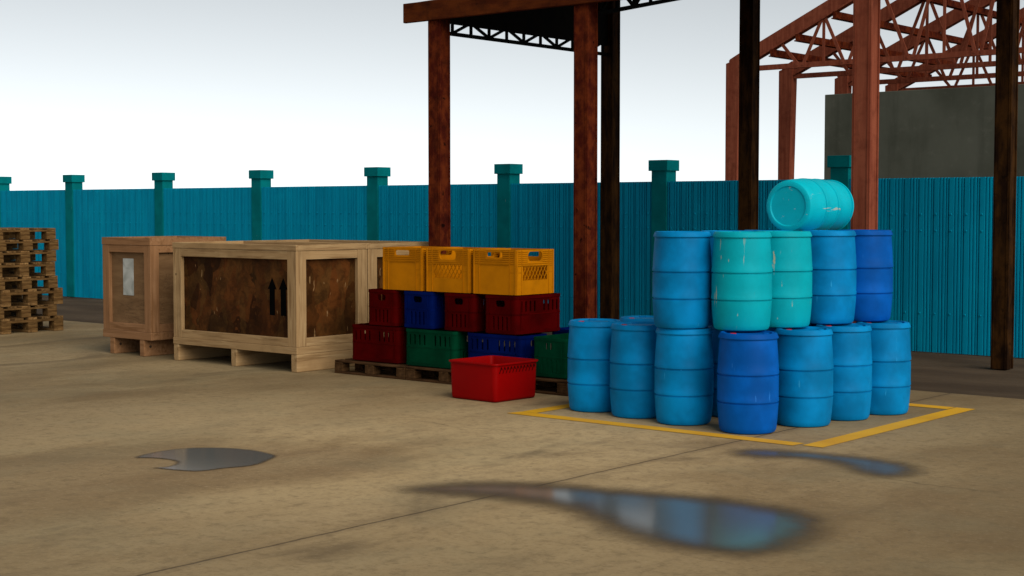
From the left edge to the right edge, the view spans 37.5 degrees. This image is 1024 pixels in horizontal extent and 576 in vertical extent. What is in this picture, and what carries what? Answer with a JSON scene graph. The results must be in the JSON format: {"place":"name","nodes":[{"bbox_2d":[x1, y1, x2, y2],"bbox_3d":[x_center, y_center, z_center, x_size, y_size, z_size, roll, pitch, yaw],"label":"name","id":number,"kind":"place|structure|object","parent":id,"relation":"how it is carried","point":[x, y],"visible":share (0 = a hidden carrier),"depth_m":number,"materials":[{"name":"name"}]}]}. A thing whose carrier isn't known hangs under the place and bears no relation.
{"place":"outdoors","nodes":[
{"label":"outdoors","id":0,"kind":"place"},
{"bbox_2d":[0,320,1023,575],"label":"concrete floor","id":1,"kind":"structure","parent":0,"point":[86,418],"depth_m":11.19,"materials":[{"name":"beige concrete"}]},
{"bbox_2d":[0,312,62,334],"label":"wood pallet","id":2,"kind":"object","parent":1,"relation":"on","point":[13,322],"visible":0.87,"depth_m":24.49,"materials":[{"name":"brown wood"}]},
{"bbox_2d":[0,303,56,318],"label":"wood pallet","id":3,"kind":"object","parent":2,"relation":"on","point":[22,311],"visible":0.8,"depth_m":24.45,"materials":[{"name":"brown wood"}]},
{"bbox_2d":[0,285,62,306],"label":"wood pallet","id":4,"kind":"object","parent":3,"relation":"on","point":[14,294],"visible":0.94,"depth_m":24.48,"materials":[{"name":"brown wood"}]},
{"bbox_2d":[0,275,57,289],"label":"wood pallet","id":5,"kind":"object","parent":4,"relation":"on","point":[30,281],"visible":0.85,"depth_m":24.46,"materials":[{"name":"brown wood"}]},
{"bbox_2d":[0,260,54,277],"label":"wood pallet","id":6,"kind":"object","parent":5,"relation":"on","point":[13,268],"visible":0.97,"depth_m":24.46,"materials":[{"name":"brown wood"}]},
{"bbox_2d":[0,249,55,262],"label":"wood pallet","id":7,"kind":"object","parent":6,"relation":"on","point":[17,255],"visible":0.96,"depth_m":24.45,"materials":[{"name":"brown wood"}]},
{"bbox_2d":[0,238,58,250],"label":"wood pallet","id":8,"kind":"object","parent":7,"relation":"on","point":[22,245],"visible":0.98,"depth_m":24.48,"materials":[{"name":"brown wood"}]},
{"bbox_2d":[0,227,55,239],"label":"wood pallet","id":9,"kind":"object","parent":8,"relation":"on","point":[21,233],"visible":1,"depth_m":24.44,"materials":[{"name":"brown wood"}]},
{"bbox_2d":[102,236,225,356],"bbox_3d":[-4.858,0.089,21.105,1.090,1.607,1.304,3,4,40],"label":"packing case","id":10,"kind":"object","parent":1,"relation":"on","point":[138,306],"visible":0.58,"depth_m":20.57,"materials":[{"name":"brown wood"}]},
{"bbox_2d":[138,448,274,470],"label":"puddle","id":11,"kind":"object","parent":1,"relation":"on","point":[194,459],"visible":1,"depth_m":12.11,"materials":[{"name":"grey liquid"}]},
{"bbox_2d":[172,241,367,372],"bbox_3d":[-3.161,0.192,19.598,2.415,1.560,1.222,3,4,40],"label":"packing case","id":12,"kind":"object","parent":1,"relation":"on","point":[301,306],"visible":0.88,"depth_m":19.02,"materials":[{"name":"brown wood"}]},
{"bbox_2d":[256,239,428,336],"bbox_3d":[-2.378,0.143,20.535,2.415,1.560,1.215,3,4,40],"label":"packing case","id":13,"kind":"object","parent":1,"relation":"on","point":[375,265],"visible":0.09,"depth_m":19.52,"materials":[{"name":"brown wood"}]},
{"bbox_2d":[335,358,425,379],"bbox_3d":[-1.453,0.959,18.313,1.190,0.162,0.800,3,4,40],"label":"wood pallet","id":14,"kind":"object","parent":1,"relation":"on","point":[370,369],"visible":0.6,"depth_m":18.05,"materials":[{"name":"brown wood"}]},
{"bbox_2d":[352,323,419,363],"bbox_3d":[-1.493,0.662,18.221,0.812,0.436,0.492,3,4,40],"label":"bottle crate","id":15,"kind":"object","parent":14,"relation":"on","point":[373,343],"visible":0.71,"depth_m":18.00,"materials":[{"name":"red plastic"}]},
{"bbox_2d":[368,288,421,326],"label":"bottle crate","id":16,"kind":"object","parent":15,"relation":"on","point":[387,310],"visible":0.48,"depth_m":17.90,"materials":[{"name":"red plastic"}]},
{"bbox_2d":[406,366,451,384],"bbox_3d":[-0.532,0.999,17.545,1.190,0.162,0.800,3,4,40],"label":"wood pallet","id":17,"kind":"object","parent":1,"relation":"on","point":[442,375],"visible":0.24,"depth_m":17.48,"materials":[{"name":"brown wood"}]},
{"bbox_2d":[406,328,477,368],"bbox_3d":[-0.797,0.694,17.609,0.812,0.436,0.492,3,4,40],"label":"bottle crate","id":18,"kind":"object","parent":17,"relation":"on","point":[437,348],"visible":0.7,"depth_m":17.39,"materials":[{"name":"green plastic"}]},
{"bbox_2d":[404,290,461,329],"bbox_3d":[-0.844,0.242,17.872,0.492,0.436,0.812,3,4,40],"label":"bottle crate","id":19,"kind":"object","parent":18,"relation":"on","point":[428,312],"visible":0.56,"depth_m":17.53,"materials":[{"name":"blue plastic"}]},
{"bbox_2d":[383,246,450,290],"bbox_3d":[-1.078,-0.239,17.957,0.646,0.500,0.676,3,4,40],"label":"milk crate","id":20,"kind":"object","parent":19,"relation":"on","point":[404,272],"visible":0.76,"depth_m":17.69,"materials":[{"name":"yellow plastic"}]},
{"bbox_2d":[444,292,502,331],"bbox_3d":[-0.352,0.264,17.462,0.492,0.436,0.812,3,4,40],"label":"bottle crate","id":21,"kind":"object","parent":18,"relation":"on","point":[468,315],"visible":0.52,"depth_m":17.12,"materials":[{"name":"red plastic"}]},
{"bbox_2d":[426,247,498,292],"bbox_3d":[-0.535,-0.214,17.492,0.676,0.500,0.646,3,4,40],"label":"milk crate","id":22,"kind":"object","parent":21,"relation":"on","point":[453,272],"visible":0.73,"depth_m":17.30,"materials":[{"name":"yellow plastic"}]},
{"bbox_2d":[449,355,537,402],"bbox_3d":[-0.195,0.961,15.965,0.721,0.405,0.711,3,4,42],"label":"plastic tub","id":23,"kind":"object","parent":1,"relation":"on","point":[492,378],"visible":1,"depth_m":15.74,"materials":[{"name":"red plastic"}]},
{"bbox_2d":[535,377,567,395],"bbox_3d":[0.390,1.040,16.777,1.190,0.163,0.800,3,4,40],"label":"wood pallet","id":24,"kind":"object","parent":1,"relation":"on","point":[560,386],"visible":0.15,"depth_m":16.31,"materials":[{"name":"brown wood"}]},
{"bbox_2d":[468,332,546,358],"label":"bottle crate","id":25,"kind":"object","parent":24,"relation":"on","point":[520,346],"visible":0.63,"depth_m":16.78,"materials":[{"name":"blue plastic"}]},
{"bbox_2d":[485,293,559,334],"bbox_3d":[0.125,0.285,17.064,0.492,0.436,0.812,3,4,40],"label":"bottle crate","id":26,"kind":"object","parent":25,"relation":"on","point":[523,314],"visible":0.98,"depth_m":16.83,"materials":[{"name":"red plastic"}]},
{"bbox_2d":[473,248,553,294],"bbox_3d":[0.018,-0.191,17.051,0.646,0.500,0.676,3,4,40],"label":"milk crate","id":27,"kind":"object","parent":26,"relation":"on","point":[514,271],"visible":1,"depth_m":16.84,"materials":[{"name":"yellow plastic"}]},
{"bbox_2d":[534,333,568,378],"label":"bottle crate","id":28,"kind":"object","parent":24,"relation":"on","point":[552,362],"visible":0.44,"depth_m":16.35,"materials":[{"name":"green plastic"}]},
{"bbox_2d":[567,318,620,412],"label":"plastic drum","id":29,"kind":"object","parent":1,"relation":"on","point":[588,355],"visible":0.79,"depth_m":14.76,"materials":[{"name":"blue plastic"}]},
{"bbox_2d":[414,483,813,551],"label":"puddle","id":30,"kind":"object","parent":1,"relation":"on","point":[711,524],"visible":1,"depth_m":9.85,"materials":[{"name":"grey liquid"}]},
{"bbox_2d":[610,322,656,418],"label":"plastic drum","id":31,"kind":"object","parent":1,"relation":"on","point":[632,366],"visible":0.77,"depth_m":14.32,"materials":[{"name":"blue plastic"}]},
{"bbox_2d":[619,315,653,321],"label":"plastic drum","id":32,"kind":"object","parent":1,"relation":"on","point":[642,318],"visible":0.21,"depth_m":15.31,"materials":[{"name":"blue plastic"}]},
{"bbox_2d":[654,327,713,425],"bbox_3d":[1.608,0.814,14.099,0.552,0.895,0.552,3,4,43],"label":"plastic drum","id":33,"kind":"object","parent":1,"relation":"on","point":[683,380],"visible":0.88,"depth_m":13.87,"materials":[{"name":"blue plastic"}]},
{"bbox_2d":[652,231,711,328],"bbox_3d":[1.582,-0.080,14.027,0.552,0.895,0.552,3,4,43],"label":"plastic drum","id":34,"kind":"object","parent":33,"relation":"on","point":[681,280],"visible":0.99,"depth_m":13.80,"materials":[{"name":"blue plastic"}]},
{"bbox_2d":[403,0,1019,369],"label":"steel canopy","id":35,"kind":"object","parent":1,"relation":"on","point":[587,28],"visible":0.74,"depth_m":18.78,"materials":[{"name":"brown metal"}]},
{"bbox_2d":[708,325,722,416],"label":"plastic drum","id":36,"kind":"object","parent":1,"relation":"on","point":[715,338],"visible":0.06,"depth_m":14.42,"materials":[{"name":"blue plastic"}]},
{"bbox_2d":[703,230,748,324],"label":"plastic drum","id":37,"kind":"object","parent":36,"relation":"on","point":[711,244],"visible":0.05,"depth_m":14.28,"materials":[{"name":"blue plastic"}]},
{"bbox_2d":[511,403,973,446],"bbox_3d":[2.287,1.216,14.898,3.405,0.001,3.225,3,4,40],"label":"floor marking","id":38,"kind":"object","parent":1,"relation":"on","point":[877,430],"visible":0.71,"depth_m":13.84,"materials":[{"name":"yellow paint"}]},
{"bbox_2d":[717,331,778,434],"bbox_3d":[2.122,0.842,13.554,0.552,0.895,0.552,3,4,40],"label":"plastic drum","id":39,"kind":"object","parent":1,"relation":"on","point":[748,384],"visible":0.98,"depth_m":13.33,"materials":[{"name":"blue plastic"}]},
{"bbox_2d":[711,231,771,330],"bbox_3d":[2.102,-0.067,13.790,0.552,0.895,0.552,3,4,42],"label":"plastic drum","id":40,"kind":"object","parent":39,"relation":"on","point":[741,286],"visible":1,"depth_m":13.56,"materials":[{"name":"teal plastic"}]},
{"bbox_2d":[766,324,816,331],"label":"plastic drum","id":41,"kind":"object","parent":1,"relation":"on","point":[773,329],"visible":0.01,"depth_m":14.75,"materials":[{"name":"blue plastic"}]},
{"bbox_2d":[749,230,789,230],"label":"plastic drum","id":42,"kind":"object","parent":41,"relation":"on","point":[769,230],"visible":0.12,"depth_m":14.64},
{"bbox_2d":[766,178,853,230],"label":"plastic drum","id":43,"kind":"object","parent":42,"relation":"on","point":[800,204],"visible":0.91,"depth_m":14.74,"materials":[{"name":"teal plastic"}]},
{"bbox_2d":[774,326,833,427],"bbox_3d":[2.703,0.819,13.992,0.552,0.895,0.552,3,4,41],"label":"plastic drum","id":44,"kind":"object","parent":1,"relation":"on","point":[805,358],"visible":0.83,"depth_m":13.76,"materials":[{"name":"blue plastic"}]},
{"bbox_2d":[762,231,812,327],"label":"plastic drum","id":45,"kind":"object","parent":44,"relation":"on","point":[792,267],"visible":0.66,"depth_m":13.91,"materials":[{"name":"teal plastic"}]},
{"bbox_2d":[742,450,908,474],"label":"puddle","id":46,"kind":"object","parent":1,"relation":"on","point":[876,467],"visible":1,"depth_m":11.96,"materials":[{"name":"grey liquid"}]},
{"bbox_2d":[815,323,871,420],"bbox_3d":[3.162,0.797,14.413,0.552,0.895,0.552,3,4,43],"label":"plastic drum","id":47,"kind":"object","parent":1,"relation":"on","point":[852,369],"visible":0.7,"depth_m":14.17,"materials":[{"name":"blue plastic"}]},
{"bbox_2d":[802,230,856,324],"bbox_3d":[3.055,-0.110,14.594,0.552,0.895,0.552,3,4,41],"label":"plastic drum","id":48,"kind":"object","parent":47,"relation":"on","point":[833,271],"visible":0.76,"depth_m":14.35,"materials":[{"name":"blue plastic"}]},
{"bbox_2d":[856,320,910,414],"bbox_3d":[3.635,0.777,14.805,0.552,0.895,0.552,3,4,44],"label":"plastic drum","id":49,"kind":"object","parent":1,"relation":"on","point":[891,362],"visible":0.65,"depth_m":14.56,"materials":[{"name":"blue plastic"}]},
{"bbox_2d":[854,230,892,321],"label":"plastic drum","id":50,"kind":"object","parent":49,"relation":"on","point":[874,274],"visible":0.59,"depth_m":14.71,"materials":[{"name":"blue plastic"}]},
{"bbox_3d":[1.040,1.011,17.316,1.190,0.163,0.760,3,4,40],"label":"wood pallet","id":51,"kind":"object","parent":1,"relation":"on","visible":0},
{"bbox_2d":[552,327,568,334],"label":"bottle crate","id":52,"kind":"object","parent":51,"relation":"on","point":[562,330],"visible":0.02,"depth_m":17.54,"materials":[{"name":"blue plastic"}]},
{"bbox_2d":[0,0,1023,190],"label":"sky","id":53,"kind":"structure","parent":0,"point":[116,94],"materials":[{"name":"white"}]},
{"bbox_2d":[22,295,1023,398],"bbox_3d":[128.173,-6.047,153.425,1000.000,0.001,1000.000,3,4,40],"label":"ground","id":54,"kind":"structure","parent":0,"point":[966,374],"depth_m":18.78,"materials":[{"name":"concrete"}]},
{"bbox_2d":[0,155,1023,357],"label":"corrugated fence","id":55,"kind":"object","parent":54,"relation":"on","point":[941,229],"visible":0.52,"depth_m":25.28,"materials":[{"name":"teal metal"}]},
{"bbox_2d":[725,0,1023,180],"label":"steel hall","id":56,"kind":"structure","parent":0,"point":[969,45],"depth_m":41.04,"materials":[{"name":"red paint"}]},
{"bbox_2d":[824,84,1023,178],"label":"block wall","id":57,"kind":"structure","parent":0,"point":[937,133],"depth_m":32.67,"materials":[{"name":"grey concrete"}]}
]}

